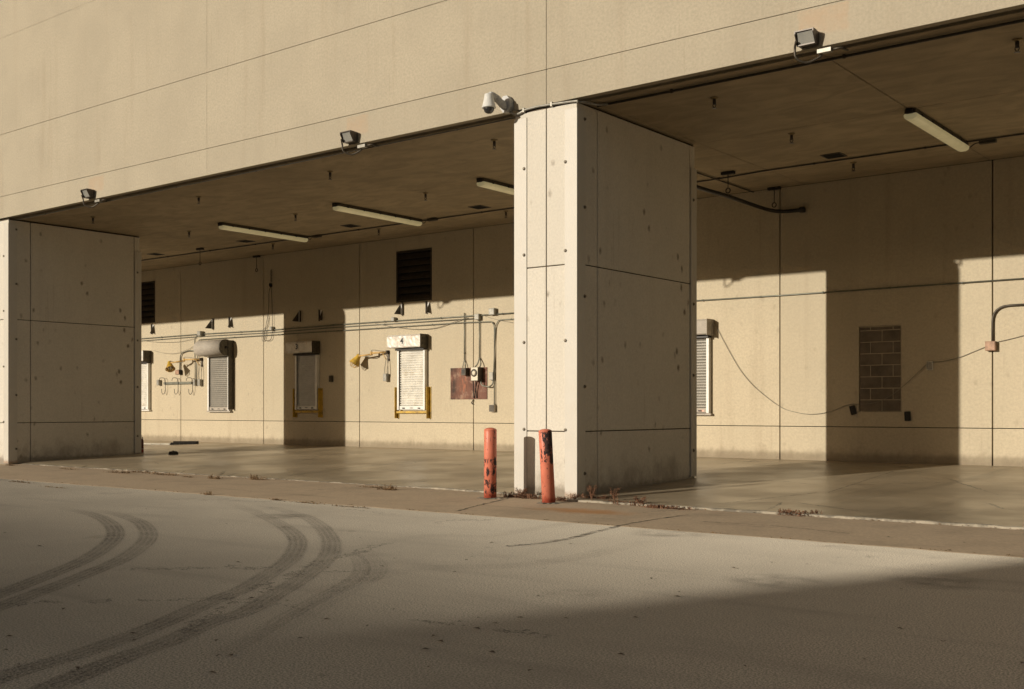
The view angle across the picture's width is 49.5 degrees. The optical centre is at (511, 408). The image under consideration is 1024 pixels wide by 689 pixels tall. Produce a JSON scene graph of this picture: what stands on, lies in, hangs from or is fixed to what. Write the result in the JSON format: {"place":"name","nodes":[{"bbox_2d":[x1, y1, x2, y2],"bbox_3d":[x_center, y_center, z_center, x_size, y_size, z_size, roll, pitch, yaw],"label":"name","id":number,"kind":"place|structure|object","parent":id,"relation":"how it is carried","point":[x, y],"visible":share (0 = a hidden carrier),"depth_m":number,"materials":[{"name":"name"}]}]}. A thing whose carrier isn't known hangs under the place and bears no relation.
{"place":"outdoors","nodes":[
{"label":"outdoors","id":0,"kind":"place"},
{"bbox_2d":[141,435,143,452],"bbox_3d":[-11.850,1.115,35.435,0.220,0.555,0.213,0,0,-5],"label":"fire extinguisher","id":1,"kind":"object","parent":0,"point":[142,445],"visible":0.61,"depth_m":35.35,"materials":[{"name":"black metal"}]},
{"bbox_2d":[0,479,1023,688],"bbox_3d":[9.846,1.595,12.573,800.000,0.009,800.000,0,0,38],"label":"pavement","id":2,"kind":"structure","parent":0,"point":[164,576],"depth_m":9.13,"materials":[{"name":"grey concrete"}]},
{"bbox_2d":[0,0,1023,496],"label":"warehouse","id":3,"kind":"structure","parent":2,"relation":"on","point":[608,252],"depth_m":25.29,"materials":[{"name":"concrete"}]},
{"bbox_2d":[80,188,110,207],"bbox_3d":[-10.763,-5.444,28.704,0.806,0.443,0.337,0,0,8],"label":"floodlight","id":4,"kind":"object","parent":3,"relation":"attached to","point":[86,193],"visible":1,"depth_m":28.70,"materials":[{"name":"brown metal"}]},
{"bbox_2d":[141,350,151,410],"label":"roller shutter","id":5,"kind":"object","parent":3,"relation":"attached to","point":[145,379],"visible":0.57,"depth_m":43.29,"materials":[{"name":"white metal"}]},
{"bbox_2d":[141,281,154,323],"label":"louvre vent","id":6,"kind":"object","parent":3,"relation":"attached to","point":[147,302],"visible":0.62,"depth_m":43.55,"materials":[{"name":"brown metal"}]},
{"bbox_2d":[159,377,192,394],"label":"hook rack","id":7,"kind":"object","parent":3,"relation":"attached to","point":[166,383],"visible":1,"depth_m":42.09,"materials":[{"name":"metal"}]},
{"bbox_2d":[165,357,202,385],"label":"dock light","id":8,"kind":"object","parent":3,"relation":"attached to","point":[170,367],"visible":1,"depth_m":41.42,"materials":[{"name":"yellow paint"}]},
{"bbox_2d":[179,350,193,369],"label":"conduit pipe","id":9,"kind":"object","parent":3,"relation":"attached to","point":[181,354],"visible":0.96,"depth_m":42.02,"materials":[{"name":"metal"}]},
{"bbox_2d":[197,331,203,335],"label":"junction box","id":10,"kind":"object","parent":3,"relation":"attached to","point":[199,333],"visible":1,"depth_m":41.15,"materials":[{"name":"metal"}]},
{"bbox_2d":[205,318,213,328],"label":"wall bracket","id":11,"kind":"object","parent":3,"relation":"attached to","point":[210,325],"depth_m":40.86,"materials":[{"name":"grey metal"}]},
{"bbox_2d":[193,339,233,411],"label":"roller shutter","id":12,"kind":"object","parent":3,"relation":"attached to","point":[220,382],"visible":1,"depth_m":40.40,"materials":[{"name":"white metal"}]},
{"bbox_2d":[228,317,231,327],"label":"wall bracket","id":13,"kind":"object","parent":3,"relation":"attached to","point":[229,322],"depth_m":40.19,"materials":[{"name":"grey metal"}]},
{"bbox_2d":[237,240,254,242],"bbox_3d":[-8.574,-5.389,35.763,0.440,0.020,0.440,0,0,38],"label":"ceiling grille","id":14,"kind":"object","parent":3,"relation":"attached to","point":[246,241],"visible":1,"depth_m":35.76,"materials":[{"name":"black metal"}]},
{"bbox_2d":[253,255,259,271],"bbox_3d":[-9.000,-5.108,39.144,0.320,0.580,0.100,0,0,38],"label":"ceiling hanger","id":15,"kind":"object","parent":3,"relation":"hanging from","point":[256,256],"visible":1,"depth_m":39.13,"materials":[{"name":"black metal"}]},
{"bbox_2d":[17,117,514,219],"bbox_3d":[-6.953,-5.380,26.034,18.050,0.040,0.040,0,0,38],"label":"conduit pipe","id":16,"kind":"object","parent":3,"relation":"attached to","point":[285,164],"visible":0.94,"depth_m":24.37,"materials":[{"name":"grey metal"}]},
{"bbox_2d":[262,269,272,341],"bbox_3d":[-8.582,-3.613,38.932,0.587,2.507,0.168,0,0,38],"label":"hanging chain","id":17,"kind":"object","parent":3,"relation":"hanging from","point":[270,285],"visible":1,"depth_m":38.81,"materials":[{"name":"black metal"}]},
{"bbox_2d":[218,222,321,241],"bbox_3d":[-7.231,-5.304,33.346,0.745,0.188,3.412,0,0,38],"label":"ceiling light","id":18,"kind":"object","parent":3,"relation":"attached to","point":[259,231],"visible":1,"depth_m":33.34,"materials":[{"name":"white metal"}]},
{"bbox_2d":[292,310,300,321],"bbox_3d":[-7.331,-3.155,37.838,0.136,0.390,0.295,0,0,38],"label":"wall bracket","id":19,"kind":"object","parent":3,"relation":"attached to","point":[297,318],"depth_m":37.88,"materials":[{"name":"grey metal"}]},
{"bbox_2d":[285,341,322,416],"bbox_3d":[-7.040,-0.993,37.559,1.480,2.566,0.376,0,0,38],"label":"roller shutter","id":20,"kind":"object","parent":3,"relation":"attached to","point":[307,392],"visible":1,"depth_m":37.56,"materials":[{"name":"metal"}]},
{"bbox_2d":[142,318,473,340],"bbox_3d":[-8.654,-2.677,39.019,19.517,0.079,0.044,0,0,38],"label":"conduit pipe","id":21,"kind":"object","parent":3,"relation":"attached to","point":[312,329],"visible":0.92,"depth_m":37.44,"materials":[{"name":"metal"}]},
{"bbox_2d":[318,310,321,320],"bbox_3d":[-6.456,-3.134,37.227,0.136,0.390,0.178,0,0,38],"label":"wall bracket","id":22,"kind":"object","parent":3,"relation":"attached to","point":[319,315],"depth_m":37.28,"materials":[{"name":"grey metal"}]},
{"bbox_2d":[141,312,513,338],"bbox_3d":[-7.705,-2.762,38.276,21.927,0.095,0.059,0,0,38],"label":"conduit pipe","id":23,"kind":"object","parent":3,"relation":"attached to","point":[335,325],"visible":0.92,"depth_m":36.73,"materials":[{"name":"metal"}]},
{"bbox_2d":[375,318,464,329],"bbox_3d":[-2.862,-2.598,34.465,3.877,0.290,0.018,0,0,38],"label":"cable","id":24,"kind":"object","parent":23,"relation":"hanging from","point":[420,329],"visible":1,"depth_m":34.43,"materials":[{"name":"black rubber"}]},
{"bbox_2d":[196,321,494,404],"bbox_3d":[-6.137,-1.345,37.029,14.316,2.529,0.048,0,0,38],"label":"conduit pipe","id":25,"kind":"object","parent":3,"relation":"attached to","point":[374,328],"visible":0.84,"depth_m":35.33,"materials":[{"name":"metal"}]},
{"bbox_2d":[340,224,359,227],"bbox_3d":[-4.756,-5.389,32.772,0.440,0.020,0.440,0,0,38],"label":"ceiling grille","id":26,"kind":"object","parent":3,"relation":"attached to","point":[350,225],"visible":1,"depth_m":32.71,"materials":[{"name":"black metal"}]},
{"bbox_2d":[340,130,378,154],"bbox_3d":[-3.126,-5.444,22.724,0.806,0.443,0.337,0,0,8],"label":"floodlight","id":27,"kind":"object","parent":3,"relation":"attached to","point":[349,136],"visible":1,"depth_m":22.73,"materials":[{"name":"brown metal"}]},
{"bbox_2d":[349,350,388,380],"bbox_3d":[-4.558,-1.380,35.649,1.464,1.005,0.366,0,0,21],"label":"dock light","id":28,"kind":"object","parent":3,"relation":"attached to","point":[355,360],"visible":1,"depth_m":35.45,"materials":[{"name":"yellow paint"}]},
{"bbox_2d":[332,203,437,225],"bbox_3d":[-3.425,-5.304,30.290,0.745,0.188,3.412,0,0,38],"label":"ceiling light","id":29,"kind":"object","parent":3,"relation":"attached to","point":[357,210],"visible":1,"depth_m":30.27,"materials":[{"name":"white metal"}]},
{"bbox_2d":[394,302,402,314],"bbox_3d":[-3.553,-3.146,34.879,0.136,0.390,0.295,0,0,38],"label":"wall bracket","id":30,"kind":"object","parent":3,"relation":"attached to","point":[399,310],"depth_m":34.95,"materials":[{"name":"grey metal"}]},
{"bbox_2d":[387,333,430,418],"bbox_3d":[-3.214,-1.003,34.563,1.560,2.606,0.376,0,0,38],"label":"roller shutter","id":31,"kind":"object","parent":3,"relation":"attached to","point":[414,392],"visible":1,"depth_m":34.57,"materials":[{"name":"white metal"}]},
{"bbox_2d":[396,247,431,302],"bbox_3d":[-3.011,-4.160,34.749,1.504,1.614,0.187,0,0,38],"label":"louvre vent","id":32,"kind":"object","parent":3,"relation":"attached to","point":[413,275],"visible":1,"depth_m":34.77,"materials":[{"name":"brown metal"}]},
{"bbox_2d":[425,301,429,313],"bbox_3d":[-2.641,-3.132,34.228,0.136,0.390,0.196,0,0,38],"label":"wall bracket","id":33,"kind":"object","parent":3,"relation":"attached to","point":[427,307],"depth_m":34.29,"materials":[{"name":"grey metal"}]},
{"bbox_2d":[463,313,464,359],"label":"conduit pipe","id":34,"kind":"object","parent":3,"relation":"attached to","point":[464,337],"visible":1,"depth_m":33.34,"materials":[{"name":"metal"}]},
{"bbox_2d":[451,367,486,398],"bbox_3d":[-1.297,-0.757,33.288,1.430,0.945,0.020,0,0,38],"label":"plywood board","id":35,"kind":"object","parent":3,"relation":"attached to","point":[461,386],"visible":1,"depth_m":33.34,"materials":[{"name":"brown wood"}]},
{"bbox_2d":[461,360,468,374],"bbox_3d":[-1.424,-1.239,33.264,0.214,0.475,0.168,0,0,38],"label":"switch box","id":36,"kind":"object","parent":35,"relation":"attached to","point":[465,371],"visible":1,"depth_m":33.21,"materials":[{"name":"black metal"}]},
{"bbox_2d":[471,357,482,397],"bbox_3d":[-1.082,-0.921,32.917,0.355,1.214,0.294,0,0,38],"label":"control box","id":37,"kind":"object","parent":35,"relation":"attached to","point":[476,373],"visible":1,"depth_m":32.83,"materials":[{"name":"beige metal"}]},
{"bbox_2d":[474,314,480,319],"bbox_3d":[-1.015,-2.730,32.993,0.176,0.176,0.136,0,0,38],"label":"junction box","id":38,"kind":"object","parent":3,"relation":"attached to","point":[477,316],"visible":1,"depth_m":32.94,"materials":[{"name":"metal"}]},
{"bbox_2d":[479,320,479,356],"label":"conduit pipe","id":39,"kind":"object","parent":3,"relation":"attached to","point":[479,338],"visible":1,"depth_m":32.98,"materials":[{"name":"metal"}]},
{"bbox_2d":[469,205,490,209],"bbox_3d":[-0.874,-5.389,29.733,0.440,0.020,0.440,0,0,38],"label":"ceiling grille","id":40,"kind":"object","parent":3,"relation":"attached to","point":[478,207],"visible":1,"depth_m":29.72,"materials":[{"name":"black metal"}]},
{"bbox_2d":[480,379,493,386],"bbox_3d":[-0.751,-0.771,32.737,0.443,0.284,0.085,0,0,28],"label":"conduit pipe","id":41,"kind":"object","parent":3,"relation":"attached to","point":[487,386],"visible":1,"depth_m":32.69,"materials":[{"name":"metal"}]},
{"bbox_2d":[489,372,493,379],"bbox_3d":[-0.592,-0.963,32.688,0.150,0.238,0.094,0,0,38],"label":"junction box","id":42,"kind":"object","parent":3,"relation":"attached to","point":[491,375],"visible":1,"depth_m":32.64,"materials":[{"name":"metal"}]},
{"bbox_2d":[489,405,495,411],"bbox_3d":[-0.573,-0.016,32.662,0.194,0.211,0.111,0,0,38],"label":"junction box","id":43,"kind":"object","parent":3,"relation":"attached to","point":[492,408],"visible":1,"depth_m":32.62,"materials":[{"name":"grey metal"}]},
{"bbox_2d":[489,308,496,314],"bbox_3d":[-0.567,-2.853,32.636,0.211,0.194,0.145,0,0,38],"label":"junction box","id":44,"kind":"object","parent":3,"relation":"attached to","point":[492,311],"visible":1,"depth_m":32.57,"materials":[{"name":"metal"}]},
{"bbox_2d":[491,139,497,149],"bbox_3d":[-0.355,-5.304,22.302,0.150,0.189,0.146,0,0,38],"label":"sprinkler head","id":45,"kind":"object","parent":3,"relation":"attached to","point":[494,141],"visible":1,"depth_m":22.28},
{"bbox_2d":[476,178,513,194],"bbox_3d":[0.462,-5.304,27.145,0.745,0.188,3.412,0,0,38],"label":"ceiling light","id":46,"kind":"object","parent":3,"relation":"attached to","point":[495,185],"visible":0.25,"depth_m":26.32,"materials":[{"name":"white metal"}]},
{"bbox_2d":[482,92,513,113],"bbox_3d":[-0.280,-5.509,20.112,0.256,0.407,0.642,0,0,45],"label":"security camera","id":47,"kind":"object","parent":3,"relation":"attached to","point":[505,104],"visible":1,"depth_m":20.05,"materials":[{"name":"white plastic"}]},
{"bbox_2d":[493,318,513,371],"bbox_3d":[0.185,-1.798,32.091,1.883,1.645,0.044,0,0,38],"label":"conduit pipe","id":48,"kind":"object","parent":3,"relation":"attached to","point":[495,333],"visible":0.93,"depth_m":32.59,"materials":[{"name":"metal"}]},
{"bbox_2d":[509,100,607,115],"bbox_3d":[0.741,-5.385,19.730,1.912,0.125,0.454,0,0,23],"label":"conduit pipe","id":49,"kind":"object","parent":3,"relation":"attached to","point":[550,104],"visible":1,"depth_m":19.62,"materials":[{"name":"metal"}]},
{"bbox_2d":[141,133,1023,260],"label":"conduit pipe","id":50,"kind":"object","parent":3,"relation":"attached to","point":[814,163],"visible":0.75,"depth_m":25.53,"materials":[{"name":"grey metal"}]},
{"bbox_2d":[697,318,713,414],"bbox_3d":[4.486,-1.056,28.541,1.390,2.441,0.364,0,0,38],"label":"roller shutter","id":51,"kind":"object","parent":3,"relation":"attached to","point":[705,326],"visible":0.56,"depth_m":28.30,"materials":[{"name":"white metal"}]},
{"bbox_2d":[710,96,718,108],"bbox_3d":[3.511,-5.304,19.275,0.150,0.189,0.146,0,0,38],"label":"sprinkler head","id":52,"kind":"object","parent":3,"relation":"attached to","point":[713,98],"visible":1,"depth_m":19.25},
{"bbox_2d":[697,172,753,192],"bbox_3d":[4.903,-5.370,26.162,0.034,0.034,3.500,0,0,38],"label":"conduit pipe","id":53,"kind":"object","parent":3,"relation":"attached to","point":[725,182],"visible":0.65,"depth_m":26.36,"materials":[{"name":"grey metal"}]},
{"bbox_2d":[721,170,734,192],"bbox_3d":[4.916,-5.148,25.287,0.320,0.500,0.100,0,0,38],"label":"ceiling hanger","id":54,"kind":"object","parent":3,"relation":"hanging from","point":[727,173],"visible":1,"depth_m":25.26,"materials":[{"name":"black metal"}]},
{"bbox_2d":[697,185,805,212],"bbox_3d":[4.992,-4.808,25.344,4.926,0.186,0.837,0,0,-43],"label":"hose rail","id":55,"kind":"object","parent":54,"relation":"hanging from","point":[754,205],"visible":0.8,"depth_m":26.25,"materials":[{"name":"black metal"}]},
{"bbox_2d":[767,186,780,207],"bbox_3d":[6.388,-5.148,27.069,0.320,0.500,0.100,0,0,38],"label":"ceiling hanger","id":56,"kind":"object","parent":3,"relation":"hanging from","point":[774,188],"visible":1,"depth_m":27.06,"materials":[{"name":"black metal"}]},
{"bbox_2d":[788,133,794,143],"bbox_3d":[5.484,-5.304,21.794,0.150,0.189,0.146,0,0,38],"label":"sprinkler head","id":57,"kind":"object","parent":3,"relation":"attached to","point":[791,136],"visible":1,"depth_m":21.77},
{"bbox_2d":[597,19,1023,106],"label":"conduit pipe","id":58,"kind":"object","parent":3,"relation":"attached to","point":[844,56],"visible":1,"depth_m":17.04,"materials":[{"name":"grey metal"}]},
{"bbox_2d":[794,27,848,63],"bbox_3d":[4.637,-5.444,16.644,0.806,0.443,0.337,0,0,8],"label":"floodlight","id":59,"kind":"object","parent":3,"relation":"attached to","point":[807,37],"visible":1,"depth_m":16.66,"materials":[{"name":"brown metal"}]},
{"bbox_2d":[820,152,846,158],"bbox_3d":[6.857,-5.389,23.678,0.440,0.020,0.440,0,0,38],"label":"ceiling grille","id":60,"kind":"object","parent":3,"relation":"attached to","point":[833,155],"visible":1,"depth_m":23.63,"materials":[{"name":"black metal"}]},
{"bbox_2d":[714,322,983,413],"bbox_3d":[7.752,-1.033,26.178,6.660,2.339,0.013,0,0,38],"label":"cable","id":61,"kind":"object","parent":3,"relation":"attached to","point":[842,406],"visible":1,"depth_m":26.39,"materials":[{"name":"black rubber"}]},
{"bbox_2d":[849,405,856,414],"bbox_3d":[7.977,0.032,25.997,0.174,0.232,0.064,0,0,38],"label":"rubber pad","id":62,"kind":"object","parent":3,"relation":"attached to","point":[853,410],"visible":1,"depth_m":25.97,"materials":[{"name":"black rubber"}]},
{"bbox_2d":[850,162,856,170],"bbox_3d":[7.481,-5.304,24.345,0.150,0.189,0.146,0,0,38],"label":"sprinkler head","id":63,"kind":"object","parent":3,"relation":"attached to","point":[853,164],"visible":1,"depth_m":24.32},
{"bbox_2d":[697,278,1023,300],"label":"conduit pipe","id":64,"kind":"object","parent":3,"relation":"attached to","point":[822,292],"visible":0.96,"depth_m":25.78,"materials":[{"name":"metal"}]},
{"bbox_2d":[904,411,910,420],"bbox_3d":[8.975,0.167,25.215,0.140,0.216,0.064,0,0,38],"label":"rubber pad","id":65,"kind":"object","parent":3,"relation":"attached to","point":[907,415],"visible":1,"depth_m":25.19,"materials":[{"name":"black rubber"}]},
{"bbox_2d":[926,361,932,369],"bbox_3d":[9.363,-0.966,24.904,0.132,0.194,0.077,0,0,38],"label":"junction box","id":66,"kind":"object","parent":3,"relation":"attached to","point":[929,365],"visible":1,"depth_m":24.87,"materials":[{"name":"metal"}]},
{"bbox_2d":[904,108,996,151],"bbox_3d":[8.362,-5.304,21.110,0.745,0.188,3.412,0,0,38],"label":"ceiling light","id":67,"kind":"object","parent":3,"relation":"attached to","point":[929,125],"visible":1,"depth_m":21.03,"materials":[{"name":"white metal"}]},
{"bbox_2d":[985,341,996,350],"bbox_3d":[10.374,-1.360,24.069,0.211,0.202,0.145,0,0,38],"label":"junction box","id":68,"kind":"object","parent":3,"relation":"attached to","point":[990,345],"visible":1,"depth_m":24.02,"materials":[{"name":"beige metal"}]},
{"bbox_2d":[991,303,1023,340],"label":"conduit pipe","id":69,"kind":"object","parent":3,"relation":"attached to","point":[992,323],"visible":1,"depth_m":24.04,"materials":[{"name":"grey metal"}]},
{"bbox_2d":[1012,38,1022,52],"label":"sprinkler head","id":70,"kind":"object","parent":3,"relation":"attached to","point":[1017,41],"visible":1,"depth_m":16.22},
{"bbox_2d":[4,508,1023,672],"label":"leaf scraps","id":71,"kind":"object","parent":2,"relation":"on","point":[394,608],"visible":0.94,"depth_m":8.05,"materials":[{"name":"brown plant"}]},
{"bbox_2d":[0,464,1023,557],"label":"apron","id":72,"kind":"object","parent":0,"point":[979,540],"visible":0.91,"depth_m":17.13,"materials":[{"name":"concrete"}]},
{"bbox_2d":[477,497,502,498],"bbox_3d":[-0.375,1.570,19.619,0.435,0.015,0.478,0,0,-33],"label":"bollard collar","id":73,"kind":"object","parent":72,"relation":"on","point":[490,498],"visible":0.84,"depth_m":19.50,"materials":[{"name":"grey concrete"}]},
{"bbox_2d":[484,428,496,497],"bbox_3d":[-0.383,0.966,19.619,0.228,1.268,0.228,0,0,38],"label":"bollard","id":74,"kind":"object","parent":73,"relation":"on","point":[490,462],"visible":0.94,"depth_m":19.52,"materials":[{"name":"metal"}]},
{"bbox_2d":[5,463,1021,555],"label":"dry weeds","id":75,"kind":"object","parent":72,"relation":"on","point":[254,477],"visible":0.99,"depth_m":22.46,"materials":[{"name":"brown plant"}]},
{"bbox_2d":[515,487,528,493],"bbox_3d":[0.169,1.480,19.770,0.314,0.164,0.195,0,0,38],"label":"weed plant","id":76,"kind":"object","parent":72,"relation":"on","point":[523,491],"visible":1,"depth_m":19.74,"materials":[{"name":"brown plant"}]},
{"bbox_2d":[538,501,559,503],"bbox_3d":[0.614,1.572,18.617,0.430,0.014,0.457,0,0,-18],"label":"bollard collar","id":77,"kind":"object","parent":72,"relation":"on","point":[541,502],"visible":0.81,"depth_m":18.48,"materials":[{"name":"grey concrete"}]},
{"bbox_2d":[538,429,554,502],"bbox_3d":[0.587,0.968,18.656,0.228,1.268,0.228,-5,-3,38],"label":"bollard","id":78,"kind":"object","parent":77,"relation":"on","point":[546,466],"visible":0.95,"depth_m":18.56,"materials":[{"name":"metal"}]},
{"bbox_2d":[633,496,646,504],"bbox_3d":[2.071,1.482,17.991,0.236,0.161,0.180,0,0,11],"label":"weed plant","id":79,"kind":"object","parent":72,"relation":"on","point":[640,501],"visible":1,"depth_m":17.98,"materials":[{"name":"brown plant"}]},
{"bbox_2d":[499,490,821,516],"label":"leaf litter","id":80,"kind":"object","parent":72,"relation":"on","point":[526,496],"visible":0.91,"depth_m":18.39,"materials":[{"name":"brown plant"}]},
{"bbox_2d":[18,440,1023,529],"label":"floor","id":81,"kind":"structure","parent":0,"point":[971,495],"depth_m":22.66,"materials":[{"name":"concrete"}]},
{"bbox_2d":[144,443,170,444],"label":"timber beam","id":82,"kind":"structure","parent":81,"relation":"on","point":[158,443],"depth_m":40.07,"materials":[{"name":"beige wood"}]},
{"bbox_2d":[169,450,177,454],"bbox_3d":[-10.359,1.334,33.994,0.290,0.130,0.160,0,0,38],"label":"wheel chock","id":83,"kind":"object","parent":81,"relation":"on","point":[173,452],"visible":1,"depth_m":33.92,"materials":[{"name":"black rubber"}]},
{"bbox_2d":[170,441,198,444],"bbox_3d":[-11.770,1.225,39.953,0.968,0.124,0.180,0,0,-14],"label":"dock bumper","id":84,"kind":"object","parent":81,"relation":"on","point":[182,442],"visible":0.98,"depth_m":39.91,"materials":[{"name":"black rubber"}]},
{"bbox_2d":[587,484,597,498],"bbox_3d":[1.351,1.419,18.830,0.241,0.285,0.140,0,0,38],"label":"weed plant","id":85,"kind":"object","parent":81,"relation":"on","point":[591,494],"visible":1,"depth_m":18.82,"materials":[{"name":"brown plant"}]},
{"bbox_2d":[609,487,620,500],"bbox_3d":[1.716,1.431,18.602,0.237,0.261,0.125,0,0,38],"label":"weed plant","id":86,"kind":"object","parent":81,"relation":"on","point":[615,495],"visible":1,"depth_m":18.59,"materials":[{"name":"brown plant"}]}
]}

